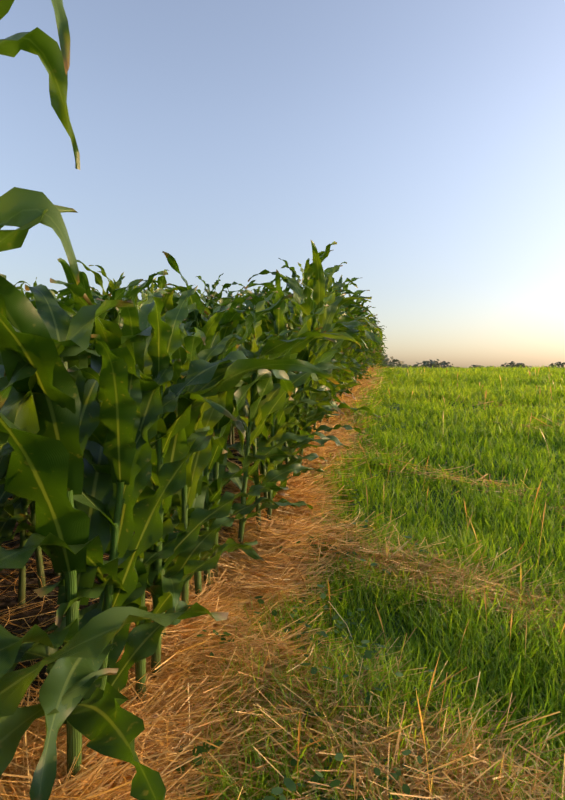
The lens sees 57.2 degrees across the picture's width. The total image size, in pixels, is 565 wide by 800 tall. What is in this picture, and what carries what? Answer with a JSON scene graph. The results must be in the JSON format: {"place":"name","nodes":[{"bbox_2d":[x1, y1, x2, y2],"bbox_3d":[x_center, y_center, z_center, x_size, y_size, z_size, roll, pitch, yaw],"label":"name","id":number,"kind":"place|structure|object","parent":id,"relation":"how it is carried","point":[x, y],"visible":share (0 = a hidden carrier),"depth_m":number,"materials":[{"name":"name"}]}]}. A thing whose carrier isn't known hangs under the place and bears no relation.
{"place":"outdoors","nodes":[
{"label":"outdoors","id":0,"kind":"place"},
{"bbox_2d":[0,384,564,795],"bbox_3d":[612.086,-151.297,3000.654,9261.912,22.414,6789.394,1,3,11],"label":"terrain","id":1,"kind":"structure","parent":0,"point":[7,601],"depth_m":2.21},
{"bbox_2d":[0,476,27,521],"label":"corn","id":2,"kind":"object","parent":1,"relation":"on","point":[20,517],"visible":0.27,"depth_m":1.59,"materials":[{"name":"green plant"}]},
{"bbox_2d":[0,496,34,540],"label":"corn","id":3,"kind":"object","parent":1,"relation":"on","point":[23,527],"visible":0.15,"depth_m":1.90,"materials":[{"name":"green plant"}]},
{"bbox_2d":[14,281,29,290],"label":"corn","id":4,"kind":"object","parent":1,"relation":"on","point":[19,286],"visible":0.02,"depth_m":6.06,"materials":[{"name":"green plant"}]},
{"bbox_2d":[19,282,34,299],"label":"corn","id":5,"kind":"object","parent":1,"relation":"on","point":[29,295],"visible":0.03,"depth_m":5.31,"materials":[{"name":"green plant"}]},
{"bbox_2d":[0,355,90,570],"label":"corn","id":6,"kind":"object","parent":1,"relation":"on","point":[7,528],"visible":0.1,"depth_m":2.05,"materials":[{"name":"green plant"}]},
{"bbox_2d":[4,311,91,607],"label":"corn","id":7,"kind":"object","parent":1,"relation":"on","point":[25,535],"visible":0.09,"depth_m":2.07,"materials":[{"name":"green plant"}]},
{"bbox_2d":[1,290,96,575],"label":"corn","id":8,"kind":"object","parent":1,"relation":"on","point":[69,303],"visible":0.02,"depth_m":2.26,"materials":[{"name":"green plant"}]},
{"bbox_2d":[0,310,108,587],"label":"corn","id":9,"kind":"object","parent":1,"relation":"on","point":[38,554],"visible":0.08,"depth_m":2.21,"materials":[{"name":"green plant"}]},
{"bbox_2d":[49,289,64,298],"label":"corn","id":10,"kind":"object","parent":1,"relation":"on","point":[55,291],"depth_m":6.06,"materials":[{"name":"green plant"}]},
{"bbox_2d":[59,295,70,302],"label":"corn","id":11,"kind":"object","parent":1,"relation":"on","point":[67,297],"visible":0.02,"depth_m":5.80,"materials":[{"name":"green plant"}]},
{"bbox_2d":[50,290,107,318],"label":"corn","id":12,"kind":"object","parent":1,"relation":"on","point":[53,294],"depth_m":3.82,"materials":[{"name":"green plant"}]},
{"bbox_2d":[57,258,118,449],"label":"corn","id":13,"kind":"object","parent":1,"relation":"on","point":[84,282],"visible":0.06,"depth_m":2.48,"materials":[{"name":"green plant"}]},
{"bbox_2d":[59,279,142,456],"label":"corn","id":14,"kind":"object","parent":1,"relation":"on","point":[119,293],"visible":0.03,"depth_m":2.49,"materials":[{"name":"green plant"}]},
{"bbox_2d":[56,260,156,296],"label":"corn","id":15,"kind":"object","parent":1,"relation":"on","point":[99,281],"visible":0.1,"depth_m":5.34,"materials":[{"name":"green plant"}]},
{"bbox_2d":[90,276,124,295],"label":"corn","id":16,"kind":"object","parent":1,"relation":"on","point":[121,278],"visible":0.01,"depth_m":5.47,"materials":[{"name":"green plant"}]},
{"bbox_2d":[0,205,228,775],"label":"corn","id":17,"kind":"object","parent":1,"relation":"on","point":[93,637],"visible":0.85,"depth_m":0.84,"materials":[{"name":"green plant"}]},
{"bbox_2d":[61,271,194,334],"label":"corn","id":18,"kind":"object","parent":1,"relation":"on","point":[114,317],"visible":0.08,"depth_m":2.71,"materials":[{"name":"green plant"}]},
{"bbox_2d":[94,284,170,316],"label":"corn","id":19,"kind":"object","parent":1,"relation":"on","point":[147,299],"visible":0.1,"depth_m":3.04,"materials":[{"name":"green plant"}]},
{"bbox_2d":[73,295,196,331],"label":"corn","id":20,"kind":"object","parent":1,"relation":"on","point":[175,300],"visible":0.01,"depth_m":3.37,"materials":[{"name":"green plant"}]},
{"bbox_2d":[107,269,182,320],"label":"corn","id":21,"kind":"object","parent":1,"relation":"on","point":[167,297],"visible":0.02,"depth_m":3.36,"materials":[{"name":"green plant"}]},
{"bbox_2d":[103,315,236,640],"bbox_3d":[-0.390,0.311,1.665,0.384,1.140,1.044,-2,4,-13],"label":"corn","id":22,"kind":"object","parent":1,"relation":"on","point":[172,585],"visible":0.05,"depth_m":1.39,"materials":[{"name":"green plant"}]},
{"bbox_2d":[184,320,194,328],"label":"corn","id":23,"kind":"object","parent":1,"relation":"on","point":[187,324],"depth_m":3.55,"materials":[{"name":"green plant"}]},
{"bbox_2d":[143,285,247,327],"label":"corn","id":24,"kind":"object","parent":1,"relation":"on","point":[193,324],"visible":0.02,"depth_m":4.15,"materials":[{"name":"green plant"}]},
{"bbox_2d":[173,290,218,309],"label":"corn","id":25,"kind":"object","parent":1,"relation":"on","point":[174,294],"visible":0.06,"depth_m":5.97,"materials":[{"name":"green plant"}]},
{"bbox_2d":[185,297,224,323],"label":"corn","id":26,"kind":"object","parent":1,"relation":"on","point":[211,310],"visible":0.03,"depth_m":4.41,"materials":[{"name":"green plant"}]},
{"bbox_2d":[190,302,236,332],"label":"corn","id":27,"kind":"object","parent":1,"relation":"on","point":[204,314],"visible":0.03,"depth_m":4.09,"materials":[{"name":"green plant"}]},
{"bbox_2d":[196,273,244,307],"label":"corn","id":28,"kind":"object","parent":1,"relation":"on","point":[214,285],"visible":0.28,"depth_m":6.58,"materials":[{"name":"green plant"}]},
{"bbox_2d":[206,280,255,297],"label":"corn","id":29,"kind":"object","parent":1,"relation":"on","point":[252,281],"visible":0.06,"depth_m":7.41,"materials":[{"name":"green plant"}]},
{"bbox_2d":[201,293,260,317],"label":"corn","id":30,"kind":"object","parent":1,"relation":"on","point":[241,305],"depth_m":4.69,"materials":[{"name":"green plant"}]},
{"bbox_2d":[232,425,234,443],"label":"corn","id":31,"kind":"object","parent":1,"relation":"on","point":[233,441],"visible":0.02,"depth_m":5.13,"materials":[{"name":"green plant"}]},
{"bbox_2d":[229,291,247,448],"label":"corn","id":32,"kind":"object","parent":1,"relation":"on","point":[230,432],"visible":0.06,"depth_m":4.97,"materials":[{"name":"green plant"}]},
{"bbox_2d":[243,287,275,313],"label":"corn","id":33,"kind":"object","parent":1,"relation":"on","point":[265,296],"visible":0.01,"depth_m":5.94,"materials":[{"name":"green plant"}]},
{"bbox_2d":[188,296,335,579],"bbox_3d":[-0.307,0.180,2.194,0.626,1.268,0.909,-2,4,-32],"label":"corn","id":34,"kind":"object","parent":1,"relation":"on","point":[233,314],"visible":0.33,"depth_m":2.11,"materials":[{"name":"green plant"}]},
{"bbox_2d":[248,273,279,299],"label":"corn","id":35,"kind":"object","parent":1,"relation":"on","point":[262,293],"visible":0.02,"depth_m":6.25,"materials":[{"name":"green plant"}]},
{"bbox_2d":[257,279,297,301],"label":"corn","id":36,"kind":"object","parent":1,"relation":"on","point":[287,289],"visible":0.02,"depth_m":6.72,"materials":[{"name":"green plant"}]},
{"bbox_2d":[0,363,564,799],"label":"mown straw","id":37,"kind":"object","parent":1,"relation":"on","point":[163,736],"visible":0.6,"depth_m":1.42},
{"bbox_2d":[0,0,133,535],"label":"corn","id":38,"kind":"object","parent":37,"relation":"on","point":[19,207],"visible":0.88,"depth_m":0.95,"materials":[{"name":"green plant"}]},
{"bbox_2d":[0,274,203,799],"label":"corn","id":39,"kind":"object","parent":37,"relation":"on","point":[51,471],"visible":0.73,"depth_m":0.98,"materials":[{"name":"green plant"}]},
{"bbox_2d":[0,334,214,799],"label":"corn","id":40,"kind":"object","parent":37,"relation":"on","point":[131,413],"visible":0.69,"depth_m":1.17,"materials":[{"name":"green plant"}]},
{"bbox_2d":[0,285,293,679],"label":"corn","id":41,"kind":"object","parent":37,"relation":"on","point":[165,344],"visible":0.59,"depth_m":1.42,"materials":[{"name":"green plant"}]},
{"bbox_2d":[4,278,338,707],"bbox_3d":[-0.387,0.294,1.449,0.686,1.233,0.899,3,4,44],"label":"corn","id":42,"kind":"object","parent":37,"relation":"on","point":[237,370],"visible":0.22,"depth_m":1.40,"materials":[{"name":"green plant"}]},
{"bbox_2d":[96,251,296,593],"bbox_3d":[-0.285,0.146,2.075,1.022,1.369,0.415,-2,4,-28],"label":"corn","id":43,"kind":"object","parent":37,"relation":"on","point":[276,454],"visible":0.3,"depth_m":2.09,"materials":[{"name":"green plant"}]},
{"bbox_2d":[151,308,251,609],"bbox_3d":[-0.322,0.281,1.802,0.353,1.163,1.118,1,5,14],"label":"corn","id":44,"kind":"object","parent":37,"relation":"on","point":[198,462],"visible":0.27,"depth_m":1.84,"materials":[{"name":"green plant"}]},
{"bbox_2d":[170,308,265,596],"bbox_3d":[-0.368,0.263,1.962,0.420,1.166,1.014,-1,3,-14],"label":"corn","id":45,"kind":"object","parent":37,"relation":"on","point":[197,342],"visible":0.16,"depth_m":1.79,"materials":[{"name":"green plant"}]},
{"bbox_2d":[207,297,270,439],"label":"corn","id":46,"kind":"object","parent":37,"relation":"on","point":[214,302],"visible":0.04,"depth_m":5.31,"materials":[{"name":"green plant"}]},
{"bbox_2d":[210,269,328,500],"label":"corn","id":47,"kind":"object","parent":37,"relation":"on","point":[280,323],"visible":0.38,"depth_m":3.04,"materials":[{"name":"green plant"}]},
{"bbox_2d":[189,291,358,532],"bbox_3d":[-0.085,0.103,2.629,0.975,1.317,0.691,-5,9,-28],"label":"corn","id":48,"kind":"object","parent":37,"relation":"on","point":[299,346],"visible":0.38,"depth_m":2.68,"materials":[{"name":"green plant"}]},
{"bbox_2d":[203,315,350,555],"bbox_3d":[-0.140,0.191,2.522,0.992,1.180,0.425,0,3,-1],"label":"corn","id":49,"kind":"object","parent":37,"relation":"on","point":[262,387],"visible":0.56,"depth_m":2.52,"materials":[{"name":"green plant"}]},
{"bbox_2d":[241,289,316,484],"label":"corn","id":50,"kind":"object","parent":37,"relation":"on","point":[266,325],"visible":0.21,"depth_m":3.20,"materials":[{"name":"green plant"}]},
{"bbox_2d":[223,333,340,515],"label":"corn","id":51,"kind":"object","parent":37,"relation":"on","point":[262,467],"visible":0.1,"depth_m":3.02,"materials":[{"name":"green plant"}]},
{"bbox_2d":[225,327,350,519],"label":"corn","id":52,"kind":"object","parent":37,"relation":"on","point":[325,357],"visible":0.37,"depth_m":2.88,"materials":[{"name":"green plant"}]},
{"bbox_2d":[244,328,340,447],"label":"corn","id":53,"kind":"object","parent":37,"relation":"on","point":[320,417],"visible":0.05,"depth_m":3.88,"materials":[{"name":"green plant"}]},
{"bbox_2d":[267,302,325,434],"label":"corn","id":54,"kind":"object","parent":37,"relation":"on","point":[302,355],"visible":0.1,"depth_m":3.41,"materials":[{"name":"green plant"}]},
{"bbox_2d":[244,290,361,424],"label":"corn","id":55,"kind":"object","parent":37,"relation":"on","point":[335,321],"visible":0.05,"depth_m":4.09,"materials":[{"name":"green plant"}]},
{"bbox_2d":[245,250,365,415],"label":"corn","id":56,"kind":"object","parent":37,"relation":"on","point":[268,285],"visible":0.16,"depth_m":5.20,"materials":[{"name":"green plant"}]},
{"bbox_2d":[268,241,371,429],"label":"corn","id":57,"kind":"object","parent":37,"relation":"on","point":[299,293],"visible":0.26,"depth_m":4.03,"materials":[{"name":"green plant"}]},
{"bbox_2d":[297,281,354,384],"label":"corn","id":58,"kind":"object","parent":37,"relation":"on","point":[334,360],"visible":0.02,"depth_m":5.89,"materials":[{"name":"green plant"}]},
{"bbox_2d":[289,289,364,430],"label":"corn","id":59,"kind":"object","parent":37,"relation":"on","point":[353,369],"visible":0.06,"depth_m":5.21,"materials":[{"name":"green plant"}]},
{"bbox_2d":[324,309,340,422],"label":"corn","id":60,"kind":"object","parent":37,"relation":"on","point":[338,315],"visible":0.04,"depth_m":5.96,"materials":[{"name":"green plant"}]},
{"bbox_2d":[285,240,382,464],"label":"corn","id":61,"kind":"object","parent":37,"relation":"on","point":[322,284],"visible":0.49,"depth_m":3.75,"materials":[{"name":"green plant"}]},
{"bbox_2d":[319,301,361,424],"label":"corn","id":62,"kind":"object","parent":37,"relation":"on","point":[350,384],"visible":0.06,"depth_m":5.77,"materials":[{"name":"green plant"}]},
{"bbox_2d":[327,289,353,414],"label":"corn","id":63,"kind":"object","parent":37,"relation":"on","point":[345,357],"visible":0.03,"depth_m":6.75,"materials":[{"name":"green plant"}]},
{"bbox_2d":[335,311,356,400],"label":"corn","id":64,"kind":"object","parent":37,"relation":"on","point":[339,358],"depth_m":7.37,"materials":[{"name":"green plant"}]},
{"bbox_2d":[323,296,369,419],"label":"corn","id":65,"kind":"object","parent":37,"relation":"on","point":[359,314],"visible":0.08,"depth_m":6.19,"materials":[{"name":"green plant"}]},
{"bbox_2d":[325,322,368,415],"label":"corn","id":66,"kind":"object","parent":37,"relation":"on","point":[347,391],"visible":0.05,"depth_m":6.42,"materials":[{"name":"green plant"}]},
{"bbox_2d":[332,275,363,400],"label":"corn","id":67,"kind":"object","parent":37,"relation":"on","point":[337,293],"visible":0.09,"depth_m":7.38,"materials":[{"name":"green plant"}]},
{"bbox_2d":[338,295,364,379],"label":"corn","id":68,"kind":"object","parent":37,"relation":"on","point":[351,360],"visible":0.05,"depth_m":6.50,"materials":[{"name":"green plant"}]},
{"bbox_2d":[338,327,370,397],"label":"corn","id":69,"kind":"object","parent":37,"relation":"on","point":[354,354],"visible":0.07,"depth_m":7.79,"materials":[{"name":"green plant"}]},
{"bbox_2d":[346,316,371,388],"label":"corn","id":70,"kind":"object","parent":37,"relation":"on","point":[351,351],"visible":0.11,"depth_m":8.51,"materials":[{"name":"green plant"}]},
{"bbox_2d":[343,299,376,365],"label":"corn","id":71,"kind":"object","parent":37,"relation":"on","point":[362,355],"visible":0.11,"depth_m":7.85,"materials":[{"name":"green plant"}]},
{"bbox_2d":[345,318,375,392],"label":"corn","id":72,"kind":"object","parent":37,"relation":"on","point":[369,362],"visible":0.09,"depth_m":8.23,"materials":[{"name":"green plant"}]},
{"bbox_2d":[346,301,377,388],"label":"corn","id":73,"kind":"object","parent":37,"relation":"on","point":[368,329],"visible":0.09,"depth_m":8.68,"materials":[{"name":"green plant"}]},
{"bbox_2d":[355,321,382,376],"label":"corn","id":74,"kind":"object","parent":37,"relation":"on","point":[375,330],"visible":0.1,"depth_m":10.96,"materials":[{"name":"green plant"}]},
{"bbox_2d":[250,307,347,408],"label":"corn","id":75,"kind":"object","parent":1,"relation":"on","point":[335,353],"depth_m":4.50,"materials":[{"name":"green plant"}]},
{"bbox_2d":[231,283,380,444],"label":"corn","id":76,"kind":"object","parent":1,"relation":"on","point":[349,329],"visible":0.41,"depth_m":3.38,"materials":[{"name":"green plant"}]},
{"bbox_2d":[253,276,361,405],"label":"corn","id":77,"kind":"object","parent":1,"relation":"on","point":[348,303],"visible":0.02,"depth_m":4.86,"materials":[{"name":"green plant"}]},
{"bbox_2d":[264,287,354,412],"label":"corn","id":78,"kind":"object","parent":1,"relation":"on","point":[338,363],"visible":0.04,"depth_m":4.63,"materials":[{"name":"green plant"}]},
{"bbox_2d":[291,272,348,426],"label":"corn","id":79,"kind":"object","parent":1,"relation":"on","point":[346,365],"visible":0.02,"depth_m":5.26,"materials":[{"name":"green plant"}]},
{"bbox_2d":[176,394,470,799],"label":"margin weeds","id":80,"kind":"object","parent":1,"relation":"on","point":[290,784],"visible":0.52,"depth_m":1.37,"materials":[{"name":"green plant"}]},
{"bbox_2d":[315,345,337,412],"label":"corn","id":81,"kind":"object","parent":1,"relation":"on","point":[320,400],"visible":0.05,"depth_m":4.63,"materials":[{"name":"green plant"}]},
{"bbox_2d":[302,277,375,400],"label":"corn","id":82,"kind":"object","parent":1,"relation":"on","point":[345,287],"visible":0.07,"depth_m":6.64,"materials":[{"name":"green plant"}]},
{"bbox_2d":[335,310,375,386],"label":"corn","id":83,"kind":"object","parent":1,"relation":"on","point":[343,345],"visible":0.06,"depth_m":6.90,"materials":[{"name":"green plant"}]},
{"bbox_2d":[349,304,370,389],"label":"corn","id":84,"kind":"object","parent":1,"relation":"on","point":[366,313],"visible":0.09,"depth_m":8.96,"materials":[{"name":"green plant"}]},
{"bbox_2d":[348,316,371,372],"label":"corn","id":85,"kind":"object","parent":1,"relation":"on","point":[365,338],"visible":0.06,"depth_m":8.70,"materials":[{"name":"green plant"}]},
{"bbox_2d":[351,324,373,389],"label":"corn","id":86,"kind":"object","parent":1,"relation":"on","point":[357,359],"visible":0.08,"depth_m":9.18,"materials":[{"name":"green plant"}]},
{"bbox_2d":[346,291,379,377],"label":"corn","id":87,"kind":"object","parent":1,"relation":"on","point":[363,302],"visible":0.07,"depth_m":10.14,"materials":[{"name":"green plant"}]},
{"bbox_2d":[164,365,564,799],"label":"meadow grass","id":88,"kind":"structure","parent":1,"relation":"on","point":[419,384],"depth_m":2.10,"materials":[{"name":"green plant"}]},
{"bbox_2d":[349,305,379,387],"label":"corn","id":89,"kind":"object","parent":1,"relation":"on","point":[367,307],"visible":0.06,"depth_m":9.06,"materials":[{"name":"green plant"}]},
{"bbox_2d":[354,303,379,364],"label":"corn","id":90,"kind":"object","parent":1,"relation":"on","point":[369,343],"visible":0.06,"depth_m":10.23,"materials":[{"name":"green plant"}]},
{"bbox_2d":[382,355,401,367],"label":"hedge tree","id":91,"kind":"object","parent":1,"relation":"on","point":[386,362],"visible":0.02,"depth_m":70.04,"materials":[{"name":"green plant"}]},
{"bbox_2d":[388,359,406,367],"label":"hedge tree","id":92,"kind":"object","parent":1,"relation":"on","point":[403,365],"depth_m":73.76,"materials":[{"name":"green plant"}]},
{"bbox_2d":[237,368,564,799],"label":"dry grass stalks","id":93,"kind":"object","parent":1,"relation":"on","point":[422,729],"visible":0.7,"depth_m":1.78,"materials":[{"name":"plant"}]},
{"bbox_2d":[401,364,424,367],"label":"hedge tree","id":94,"kind":"object","parent":1,"relation":"on","point":[407,366],"depth_m":117.98,"materials":[{"name":"green plant"}]},
{"bbox_2d":[423,360,438,367],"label":"hedge tree","id":95,"kind":"object","parent":1,"relation":"on","point":[433,364],"visible":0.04,"depth_m":133.25,"materials":[{"name":"green plant"}]},
{"bbox_2d":[424,359,444,367],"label":"hedge tree","id":96,"kind":"object","parent":1,"relation":"on","point":[437,362],"visible":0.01,"depth_m":136.28,"materials":[{"name":"green plant"}]},
{"bbox_2d":[435,361,458,368],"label":"hedge tree","id":97,"kind":"object","parent":1,"relation":"on","point":[445,363],"visible":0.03,"depth_m":134.04,"materials":[{"name":"green plant"}]},
{"bbox_2d":[469,365,495,368],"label":"hedge tree","id":98,"kind":"object","parent":1,"relation":"on","point":[475,366],"visible":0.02,"depth_m":143.22,"materials":[{"name":"green plant"}]},
{"bbox_2d":[501,361,515,367],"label":"hedge tree","id":99,"kind":"object","parent":1,"relation":"on","point":[511,363],"visible":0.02,"depth_m":150.79,"materials":[{"name":"green plant"}]},
{"bbox_2d":[510,363,523,367],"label":"hedge tree","id":100,"kind":"object","parent":1,"relation":"on","point":[518,364],"visible":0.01,"depth_m":148.90,"materials":[{"name":"green plant"}]},
{"bbox_2d":[544,362,564,368],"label":"hedge tree","id":101,"kind":"object","parent":1,"relation":"on","point":[559,364],"visible":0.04,"depth_m":183.30,"materials":[{"name":"green plant"}]},
{"bbox_2d":[0,0,564,368],"label":"sky","id":102,"kind":"structure","parent":0,"point":[424,140],"materials":[{"name":"blue"}]}
]}

